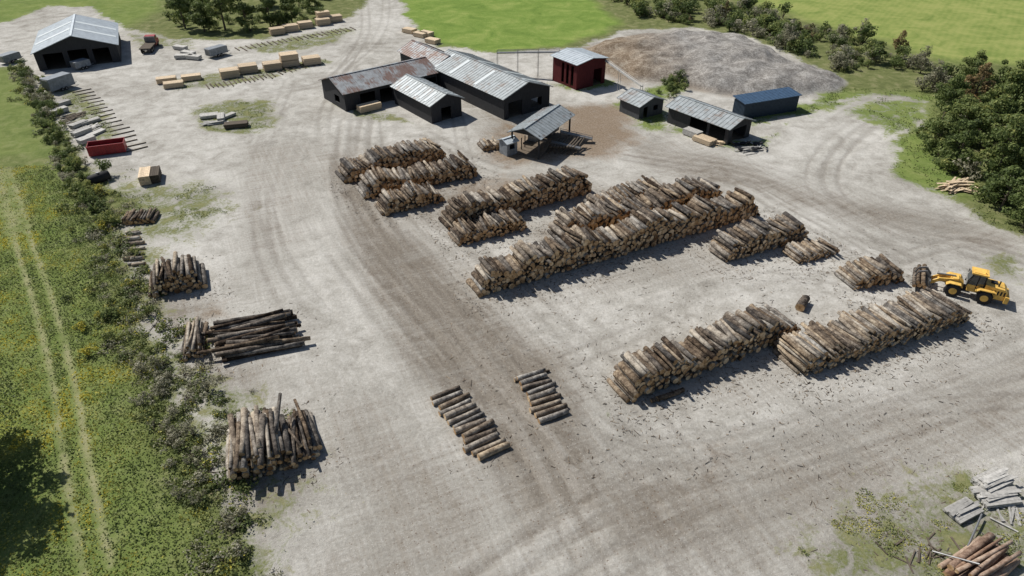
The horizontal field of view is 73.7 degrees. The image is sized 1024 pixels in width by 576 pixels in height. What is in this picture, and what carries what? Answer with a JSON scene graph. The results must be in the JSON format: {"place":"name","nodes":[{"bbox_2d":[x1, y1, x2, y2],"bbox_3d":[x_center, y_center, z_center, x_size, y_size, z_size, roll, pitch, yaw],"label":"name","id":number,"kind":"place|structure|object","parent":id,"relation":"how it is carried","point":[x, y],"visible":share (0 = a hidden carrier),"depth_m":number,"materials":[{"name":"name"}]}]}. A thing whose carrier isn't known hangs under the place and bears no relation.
{"place":"outdoors","nodes":[
{"label":"outdoors","id":0,"kind":"place"},
{"bbox_2d":[390,74,463,123],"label":"sawmill gable building","id":1,"kind":"structure","parent":0,"point":[428,101],"depth_m":118.66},
{"bbox_2d":[434,49,552,119],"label":"sawmill main building","id":2,"kind":"structure","parent":0,"point":[501,92],"depth_m":122.15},
{"bbox_2d":[0,0,1023,575],"bbox_3d":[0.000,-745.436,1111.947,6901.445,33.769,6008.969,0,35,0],"label":"ground","id":3,"kind":"structure","parent":0,"point":[380,310],"depth_m":73.12,"materials":[{"name":"gravel"}]},
{"bbox_2d":[0,51,22,63],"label":"cargo trailer","id":4,"kind":"object","parent":3,"relation":"on","point":[9,56],"visible":0.94,"depth_m":144.09,"materials":[{"name":"grey paint"}]},
{"bbox_2d":[39,71,76,91],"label":"cargo trailer","id":5,"kind":"object","parent":3,"relation":"on","point":[62,80],"visible":1,"depth_m":129.44,"materials":[{"name":"grey paint"}]},
{"bbox_2d":[6,57,111,213],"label":"hedgerow","id":6,"kind":"object","parent":3,"relation":"on","point":[45,102],"visible":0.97,"depth_m":109.93,"materials":[{"name":"green plant"}]},
{"bbox_2d":[30,14,121,70],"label":"equipment shed","id":7,"kind":"structure","parent":3,"relation":"on","point":[60,44],"depth_m":144.88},
{"bbox_2d":[69,58,92,69],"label":"cargo trailer","id":8,"kind":"object","parent":3,"relation":"on","point":[81,63],"visible":1,"depth_m":140.48,"materials":[{"name":"grey paint"}]},
{"bbox_2d":[87,170,110,184],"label":"fuel tank","id":9,"kind":"object","parent":3,"relation":"on","point":[99,177],"visible":0.91,"depth_m":97.58,"materials":[{"name":"black metal"}]},
{"bbox_2d":[85,137,126,156],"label":"red dumpster","id":10,"kind":"object","parent":3,"relation":"on","point":[105,146],"visible":1,"depth_m":106.09,"materials":[{"name":"paint"}]},
{"bbox_2d":[72,88,147,151],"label":"timber bunks","id":11,"kind":"object","parent":3,"relation":"on","point":[110,118],"visible":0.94,"depth_m":117.78,"materials":[{"name":"brown wood"}]},
{"bbox_2d":[0,165,226,575],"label":"meadow plants","id":12,"kind":"object","parent":3,"relation":"on","point":[49,180],"visible":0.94,"depth_m":61.24,"materials":[{"name":"green plant"}]},
{"bbox_2d":[52,183,211,368],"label":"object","id":13,"kind":"object","parent":3,"relation":"on","point":[112,220],"visible":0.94,"depth_m":75.69,"materials":[{"name":"green plant"}]},
{"bbox_2d":[98,264,180,357],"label":"tall weeds","id":14,"kind":"object","parent":3,"relation":"on","point":[146,265],"visible":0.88,"depth_m":72.72,"materials":[{"name":"green plant"}]},
{"bbox_2d":[121,208,159,225],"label":"log pile","id":15,"kind":"object","parent":3,"relation":"on","point":[141,216],"visible":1,"depth_m":88.56,"materials":[{"name":"brown wood"}]},
{"bbox_2d":[138,166,151,185],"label":"lumber stack","id":16,"kind":"object","parent":3,"relation":"on","point":[143,176],"visible":0.89,"depth_m":97.31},
{"bbox_2d":[139,34,158,52],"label":"flatbed truck","id":17,"kind":"object","parent":3,"relation":"on","point":[151,40],"visible":1,"depth_m":152.82,"materials":[{"name":"red paint"}]},
{"bbox_2d":[149,165,161,182],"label":"lumber stack","id":18,"kind":"object","parent":3,"relation":"on","point":[155,174],"visible":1,"depth_m":97.98,"materials":[{"name":"brown wood"}]},
{"bbox_2d":[148,251,207,297],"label":"log pile","id":19,"kind":"object","parent":3,"relation":"on","point":[177,274],"visible":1,"depth_m":75.74,"materials":[{"name":"brown wood"}]},
{"bbox_2d":[165,0,191,28],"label":"deciduous tree","id":20,"kind":"object","parent":3,"relation":"on","point":[185,8],"visible":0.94,"depth_m":164.45,"materials":[{"name":"green plant"}]},
{"bbox_2d":[128,353,236,514],"bbox_3d":[-28.364,11.534,58.934,5.615,1.549,24.179,-21,40,-27],"label":"hedgerow","id":21,"kind":"object","parent":3,"relation":"on","point":[161,383],"visible":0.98,"depth_m":58.43,"materials":[{"name":"green plant"}]},
{"bbox_2d":[63,96,312,575],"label":"yard weeds","id":22,"kind":"object","parent":3,"relation":"on","point":[213,501],"visible":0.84,"depth_m":66.82,"materials":[{"name":"green plant"}]},
{"bbox_2d":[179,316,208,361],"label":"log pile","id":23,"kind":"object","parent":3,"relation":"on","point":[194,342],"visible":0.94,"depth_m":67.47,"materials":[{"name":"brown wood"}]},
{"bbox_2d":[186,0,216,31],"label":"deciduous tree","id":24,"kind":"object","parent":3,"relation":"on","point":[197,17],"visible":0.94,"depth_m":162.22,"materials":[{"name":"green plant"}]},
{"bbox_2d":[127,341,283,575],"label":"tall weeds","id":25,"kind":"object","parent":3,"relation":"on","point":[235,552],"visible":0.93,"depth_m":55.59,"materials":[{"name":"green plant"}]},
{"bbox_2d":[204,44,229,56],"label":"cargo trailer","id":26,"kind":"object","parent":3,"relation":"on","point":[218,50],"visible":1,"depth_m":147.64,"materials":[{"name":"grey paint"}]},
{"bbox_2d":[203,0,237,29],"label":"deciduous tree","id":27,"kind":"object","parent":3,"relation":"on","point":[214,9],"visible":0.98,"depth_m":162.26,"materials":[{"name":"green plant"}]},
{"bbox_2d":[218,66,239,78],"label":"lumber stack","id":28,"kind":"object","parent":3,"relation":"on","point":[229,72],"visible":1,"depth_m":136.15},
{"bbox_2d":[177,364,292,419],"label":"tall weeds","id":29,"kind":"object","parent":3,"relation":"on","point":[198,387],"visible":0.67,"depth_m":62.74,"materials":[{"name":"green plant"}]},
{"bbox_2d":[223,120,248,128],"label":"board stack","id":30,"kind":"object","parent":3,"relation":"on","point":[236,124],"visible":1,"depth_m":114.82,"materials":[{"name":"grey wood"}]},
{"bbox_2d":[229,0,255,23],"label":"deciduous tree","id":31,"kind":"object","parent":3,"relation":"on","point":[244,9],"visible":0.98,"depth_m":163.88,"materials":[{"name":"green plant"}]},
{"bbox_2d":[163,0,324,31],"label":"shrub thicket","id":32,"kind":"object","parent":3,"relation":"on","point":[285,17],"visible":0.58,"depth_m":170.08,"materials":[{"name":"green plant"}]},
{"bbox_2d":[237,62,257,73],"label":"lumber stack","id":33,"kind":"object","parent":3,"relation":"on","point":[248,67],"visible":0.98,"depth_m":138.59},
{"bbox_2d":[197,308,310,361],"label":"log pile","id":34,"kind":"object","parent":3,"relation":"on","point":[236,338],"visible":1,"depth_m":67.90,"materials":[{"name":"brown wood"}]},
{"bbox_2d":[226,405,282,482],"bbox_3d":[-21.397,12.712,56.166,4.646,2.900,7.308,-11,36,-15],"label":"log pile","id":35,"kind":"object","parent":3,"relation":"on","point":[252,441],"visible":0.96,"depth_m":54.93,"materials":[{"name":"brown wood"}]},
{"bbox_2d":[274,393,281,433],"bbox_3d":[-19.566,10.508,57.120,0.409,1.802,3.350,-2,35,-3],"label":"leaning log","id":36,"kind":"object","parent":35,"relation":"on","point":[276,421],"visible":0.98,"depth_m":56.95,"materials":[{"name":"brown wood"}]},
{"bbox_2d":[256,0,279,25],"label":"deciduous tree","id":37,"kind":"object","parent":3,"relation":"on","point":[262,8],"visible":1,"depth_m":166.35,"materials":[{"name":"green plant"}]},
{"bbox_2d":[262,59,282,71],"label":"lumber stack","id":38,"kind":"object","parent":3,"relation":"on","point":[271,65],"visible":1,"depth_m":139.97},
{"bbox_2d":[278,51,299,66],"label":"lumber stack","id":39,"kind":"object","parent":3,"relation":"on","point":[289,59],"visible":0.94,"depth_m":141.82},
{"bbox_2d":[279,0,299,21],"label":"deciduous tree","id":40,"kind":"object","parent":3,"relation":"on","point":[288,6],"visible":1,"depth_m":169.86,"materials":[{"name":"green plant"}]},
{"bbox_2d":[234,27,355,50],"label":"timber bunks","id":41,"kind":"object","parent":3,"relation":"on","point":[294,38],"visible":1,"depth_m":159.74,"materials":[{"name":"brown wood"}]},
{"bbox_2d":[278,399,322,470],"bbox_3d":[-18.259,12.244,57.647,3.527,1.968,7.048,-15,38,-20],"label":"log pile","id":42,"kind":"object","parent":3,"relation":"on","point":[299,438],"visible":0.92,"depth_m":56.60,"materials":[{"name":"brown wood"}]},
{"bbox_2d":[301,54,321,65],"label":"lumber stack","id":43,"kind":"object","parent":3,"relation":"on","point":[313,59],"visible":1,"depth_m":143.02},
{"bbox_2d":[356,100,381,112],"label":"lumber stack","id":44,"kind":"object","parent":3,"relation":"on","point":[371,106],"visible":1,"depth_m":121.11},
{"bbox_2d":[318,56,439,111],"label":"sawmill wing","id":45,"kind":"structure","parent":3,"relation":"on","point":[348,91],"depth_m":124.38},
{"bbox_2d":[335,137,446,182],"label":"log pile","id":46,"kind":"object","parent":3,"relation":"on","point":[403,154],"visible":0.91,"depth_m":100.90,"materials":[{"name":"brown wood"}]},
{"bbox_2d":[374,180,444,215],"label":"log pile","id":47,"kind":"object","parent":3,"relation":"on","point":[407,196],"visible":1,"depth_m":91.53,"materials":[{"name":"brown wood"}]},
{"bbox_2d":[356,150,477,198],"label":"log pile","id":48,"kind":"object","parent":3,"relation":"on","point":[373,182],"visible":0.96,"depth_m":96.74,"materials":[{"name":"brown wood"}]},
{"bbox_2d":[397,39,449,64],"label":"sawmill rear building","id":49,"kind":"structure","parent":3,"relation":"on","point":[412,49],"depth_m":135.79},
{"bbox_2d":[430,385,509,460],"bbox_3d":[-3.813,11.572,59.688,3.730,0.647,8.885,-18,39,-24],"label":"saw log row","id":50,"kind":"object","parent":3,"relation":"on","point":[480,439],"visible":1,"depth_m":59.21,"materials":[{"name":"brown wood"}]},
{"bbox_2d":[448,207,526,246],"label":"log pile","id":51,"kind":"object","parent":3,"relation":"on","point":[501,223],"visible":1,"depth_m":85.58,"materials":[{"name":"brown wood"}]},
{"bbox_2d":[477,136,498,151],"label":"log pile","id":52,"kind":"object","parent":3,"relation":"on","point":[483,144],"visible":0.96,"depth_m":107.77,"materials":[{"name":"brown wood"}]},
{"bbox_2d":[497,135,518,156],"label":"control hut","id":53,"kind":"object","parent":3,"relation":"on","point":[505,144],"visible":0.98,"depth_m":105.55,"materials":[{"name":"grey paint"}]},
{"bbox_2d":[438,165,591,229],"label":"log pile","id":54,"kind":"object","parent":3,"relation":"on","point":[539,190],"visible":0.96,"depth_m":90.57,"materials":[{"name":"brown wood"}]},
{"bbox_2d":[497,49,557,76],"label":"sawdust conveyor","id":55,"kind":"object","parent":3,"relation":"on","point":[515,51],"visible":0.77,"depth_m":135.57,"materials":[{"name":"metal"}]},
{"bbox_2d":[516,369,568,423],"bbox_3d":[2.773,9.723,62.343,3.428,0.613,6.660,-9,36,-13],"label":"saw log row","id":56,"kind":"object","parent":3,"relation":"on","point":[533,398],"visible":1,"depth_m":61.92,"materials":[{"name":"brown wood"}]},
{"bbox_2d":[507,104,584,159],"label":"log infeed shed","id":57,"kind":"structure","parent":3,"relation":"on","point":[540,128],"depth_m":106.86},
{"bbox_2d":[119,140,1022,575],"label":"bark debris","id":58,"kind":"object","parent":3,"relation":"on","point":[673,338],"visible":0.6,"depth_m":65.63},
{"bbox_2d":[550,48,608,89],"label":"red chip barn","id":59,"kind":"structure","parent":3,"relation":"on","point":[579,68],"depth_m":131.48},
{"bbox_2d":[466,187,760,297],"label":"log pile","id":60,"kind":"object","parent":3,"relation":"on","point":[579,247],"visible":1,"depth_m":80.85,"materials":[{"name":"brown wood"}]},
{"bbox_2d":[583,175,662,203],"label":"log pile","id":61,"kind":"object","parent":3,"relation":"on","point":[618,192],"visible":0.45,"depth_m":92.26,"materials":[{"name":"brown wood"}]},
{"bbox_2d":[605,58,642,90],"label":"chip conveyor","id":62,"kind":"object","parent":3,"relation":"on","point":[624,74],"visible":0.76,"depth_m":127.68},
{"bbox_2d":[547,175,723,238],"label":"log pile","id":63,"kind":"object","parent":3,"relation":"on","point":[608,212],"visible":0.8,"depth_m":88.29,"materials":[{"name":"brown wood"}]},
{"bbox_2d":[617,87,665,119],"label":"grey shed","id":64,"kind":"structure","parent":3,"relation":"on","point":[634,102],"depth_m":118.97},
{"bbox_2d":[650,387,684,402],"bbox_3d":[14.225,9.807,62.325,3.539,0.476,0.502,-14,37,-19],"label":"log","id":65,"kind":"object","parent":3,"relation":"on","point":[669,394],"visible":1,"depth_m":62.13,"materials":[{"name":"brown wood"}]},
{"bbox_2d":[656,69,689,97],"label":"shrub clump","id":66,"kind":"object","parent":3,"relation":"on","point":[672,81],"visible":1,"depth_m":131.25,"materials":[{"name":"green plant"}]},
{"bbox_2d":[606,303,800,402],"bbox_3d":[19.244,5.535,66.113,21.830,3.324,4.373,-17,38,-22],"label":"log pile","id":67,"kind":"object","parent":3,"relation":"on","point":[738,334],"visible":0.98,"depth_m":64.72,"materials":[{"name":"brown wood"}]},
{"bbox_2d":[692,133,716,145],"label":"lumber stack","id":68,"kind":"object","parent":3,"relation":"on","point":[704,139],"visible":1,"depth_m":109.49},
{"bbox_2d":[665,95,755,144],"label":"open storage shed","id":69,"kind":"structure","parent":3,"relation":"on","point":[724,125],"depth_m":112.62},
{"bbox_2d":[730,140,767,150],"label":"scrap pile","id":70,"kind":"object","parent":3,"relation":"on","point":[744,142],"visible":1,"depth_m":108.77,"materials":[{"name":"black metal"}]},
{"bbox_2d":[708,211,808,261],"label":"log pile","id":71,"kind":"object","parent":3,"relation":"on","point":[744,238],"visible":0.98,"depth_m":82.36,"materials":[{"name":"brown wood"}]},
{"bbox_2d":[732,87,801,117],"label":"storage container","id":72,"kind":"object","parent":3,"relation":"on","point":[767,102],"visible":0.92,"depth_m":119.13,"materials":[{"name":"metal"}]},
{"bbox_2d":[611,0,947,89],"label":"shrub thicket","id":73,"kind":"object","parent":3,"relation":"on","point":[768,21],"visible":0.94,"depth_m":160.35,"materials":[{"name":"green plant"}]},
{"bbox_2d":[777,18,801,46],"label":"deciduous tree","id":74,"kind":"object","parent":3,"relation":"on","point":[793,35],"visible":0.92,"depth_m":150.38,"materials":[{"name":"green plant"}]},
{"bbox_2d":[563,79,1021,232],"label":"yard weeds","id":75,"kind":"object","parent":3,"relation":"on","point":[938,179],"visible":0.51,"depth_m":115.60,"materials":[{"name":"green plant"}]},
{"bbox_2d":[795,295,809,311],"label":"single log","id":76,"kind":"object","parent":3,"relation":"on","point":[802,302],"visible":1,"depth_m":73.08,"materials":[{"name":"brown wood"}]},
{"bbox_2d":[782,237,839,263],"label":"log pile","id":77,"kind":"object","parent":3,"relation":"on","point":[804,250],"visible":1,"depth_m":81.88,"materials":[{"name":"brown wood"}]},
{"bbox_2d":[834,253,904,289],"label":"log pile","id":78,"kind":"object","parent":3,"relation":"on","point":[869,271],"visible":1,"depth_m":76.96,"materials":[{"name":"brown wood"}]},
{"bbox_2d":[772,287,971,375],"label":"log pile","id":79,"kind":"object","parent":3,"relation":"on","point":[815,347],"visible":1,"depth_m":67.69,"materials":[{"name":"brown wood"}]},
{"bbox_2d":[892,30,909,53],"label":"deciduous tree","id":80,"kind":"object","parent":3,"relation":"on","point":[898,40],"visible":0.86,"depth_m":145.94,"materials":[{"name":"green plant"}]},
{"bbox_2d":[797,468,1023,575],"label":"yard weeds","id":81,"kind":"object","parent":3,"relation":"on","point":[890,527],"visible":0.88,"depth_m":50.94,"materials":[{"name":"green plant"}]},
{"bbox_2d":[875,532,960,572],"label":"wood scraps","id":82,"kind":"object","parent":3,"relation":"on","point":[919,550],"visible":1,"depth_m":49.26,"materials":[{"name":"brown wood"}]},
{"bbox_2d":[910,45,933,73],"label":"deciduous tree","id":83,"kind":"object","parent":3,"relation":"on","point":[925,61],"visible":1,"depth_m":137.64,"materials":[{"name":"green plant"}]},
{"bbox_2d":[923,59,952,88],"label":"deciduous tree","id":84,"kind":"object","parent":3,"relation":"on","point":[937,69],"visible":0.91,"depth_m":128.63,"materials":[{"name":"green plant"}]},
{"bbox_2d":[916,115,962,146],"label":"deciduous tree","id":85,"kind":"object","parent":3,"relation":"on","point":[938,125],"visible":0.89,"depth_m":104.90,"materials":[{"name":"green plant"}]},
{"bbox_2d":[934,72,975,119],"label":"deciduous tree","id":86,"kind":"object","parent":3,"relation":"on","point":[948,92],"visible":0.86,"depth_m":114.59,"materials":[{"name":"green plant"}]},
{"bbox_2d":[935,177,977,193],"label":"loose board pile","id":87,"kind":"object","parent":3,"relation":"on","point":[952,185],"visible":0.97,"depth_m":96.12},
{"bbox_2d":[932,514,982,564],"bbox_3d":[32.774,18.561,48.897,7.605,1.422,2.632,-18,39,-24],"label":"steel pole","id":88,"kind":"object","parent":3,"relation":"on","point":[972,535],"visible":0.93,"depth_m":49.21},
{"bbox_2d":[911,264,1009,304],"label":"wheel loader","id":89,"kind":"object","parent":3,"relation":"on","point":[982,285],"visible":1,"depth_m":74.32,"materials":[{"name":"yellow paint"}]},
{"bbox_2d":[942,497,983,524],"bbox_3d":[34.367,17.014,52.061,2.670,0.375,1.500,-15,38,-20],"label":"board stack","id":90,"kind":"object","parent":3,"relation":"on","point":[968,516],"visible":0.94,"depth_m":51.59,"materials":[{"name":"grey wood"}]},
{"bbox_2d":[944,498,979,516],"bbox_3d":[34.402,16.673,52.056,3.134,0.203,0.937,-14,37,-19],"label":"loose board pile","id":91,"kind":"object","parent":90,"relation":"on","point":[960,507],"visible":1,"depth_m":51.97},
{"bbox_2d":[942,95,984,134],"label":"deciduous tree","id":92,"kind":"object","parent":3,"relation":"on","point":[964,109],"visible":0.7,"depth_m":106.93,"materials":[{"name":"green plant"}]},
{"bbox_2d":[943,118,984,162],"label":"deciduous tree","id":93,"kind":"object","parent":3,"relation":"on","point":[955,142],"visible":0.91,"depth_m":98.42,"materials":[{"name":"green plant"}]},
{"bbox_2d":[914,62,1023,231],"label":"shrub thicket","id":94,"kind":"object","parent":3,"relation":"on","point":[960,167],"visible":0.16,"depth_m":101.88,"materials":[{"name":"green plant"}]},
{"bbox_2d":[958,49,994,78],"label":"deciduous tree","id":95,"kind":"object","parent":3,"relation":"on","point":[979,58],"visible":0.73,"depth_m":128.19,"materials":[{"name":"green plant"}]},
{"bbox_2d":[937,532,1021,575],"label":"log pile","id":96,"kind":"object","parent":3,"relation":"on","point":[993,559],"visible":0.98,"depth_m":48.02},
{"bbox_2d":[963,62,995,101],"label":"deciduous tree","id":97,"kind":"object","parent":3,"relation":"on","point":[983,72],"visible":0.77,"depth_m":118.20,"materials":[{"name":"brown plant"}]},
{"bbox_2d":[970,466,1013,492],"bbox_3d":[38.010,15.378,54.135,2.901,0.675,1.600,-14,37,-19],"label":"board stack","id":98,"kind":"object","parent":3,"relation":"on","point":[974,481],"visible":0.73,"depth_m":53.75,"materials":[{"name":"grey wood"}]},
{"bbox_2d":[977,467,1017,487],"bbox_3d":[38.210,14.973,53.940,3.389,0.314,1.196,-11,37,-16],"label":"loose board pile","id":99,"kind":"object","parent":98,"relation":"on","point":[994,478],"visible":1,"depth_m":53.83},
{"bbox_2d":[970,93,1019,148],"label":"deciduous tree","id":100,"kind":"object","parent":3,"relation":"on","point":[988,118],"visible":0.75,"depth_m":103.32,"materials":[{"name":"green plant"}]},
{"bbox_2d":[969,486,1022,508],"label":"board stack","id":101,"kind":"object","parent":3,"relation":"on","point":[1016,500],"visible":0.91,"depth_m":52.57,"materials":[{"name":"grey wood"}]},
{"bbox_2d":[970,486,1021,501],"bbox_3d":[37.721,15.934,53.025,3.772,0.212,1.223,-6,35,-8],"label":"loose board pile","id":102,"kind":"object","parent":101,"relation":"on","point":[1002,492],"visible":1,"depth_m":52.97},
{"bbox_2d":[971,112,1023,171],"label":"deciduous tree","id":103,"kind":"object","parent":3,"relation":"on","point":[1013,130],"visible":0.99,"depth_m":94.47,"materials":[{"name":"green plant"}]},
{"bbox_2d":[980,59,1015,89],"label":"deciduous tree","id":104,"kind":"object","parent":3,"relation":"on","point":[996,77],"visible":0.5,"depth_m":125.64,"materials":[{"name":"green plant"}]},
{"bbox_2d":[980,165,1023,209],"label":"deciduous tree","id":105,"kind":"object","parent":3,"relation":"on","point":[1011,184],"visible":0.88,"depth_m":89.14,"materials":[{"name":"green plant"}]},
{"bbox_2d":[980,66,1023,108],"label":"deciduous tree","id":106,"kind":"object","parent":3,"relation":"on","point":[1014,78],"visible":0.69,"depth_m":114.07,"materials":[{"name":"green plant"}]},
{"bbox_2d":[981,505,1023,531],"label":"loose board pile","id":107,"kind":"object","parent":3,"relation":"on","point":[1012,510],"visible":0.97,"depth_m":51.86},
{"bbox_2d":[1000,187,1023,227],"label":"deciduous tree","id":108,"kind":"object","parent":3,"relation":"on","point":[1020,214],"visible":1,"depth_m":86.23,"materials":[{"name":"green plant"}]},
{"bbox_2d":[1002,96,1023,150],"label":"deciduous tree","id":109,"kind":"object","parent":3,"relation":"on","point":[1019,106],"visible":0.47,"depth_m":102.57,"materials":[{"name":"green plant"}]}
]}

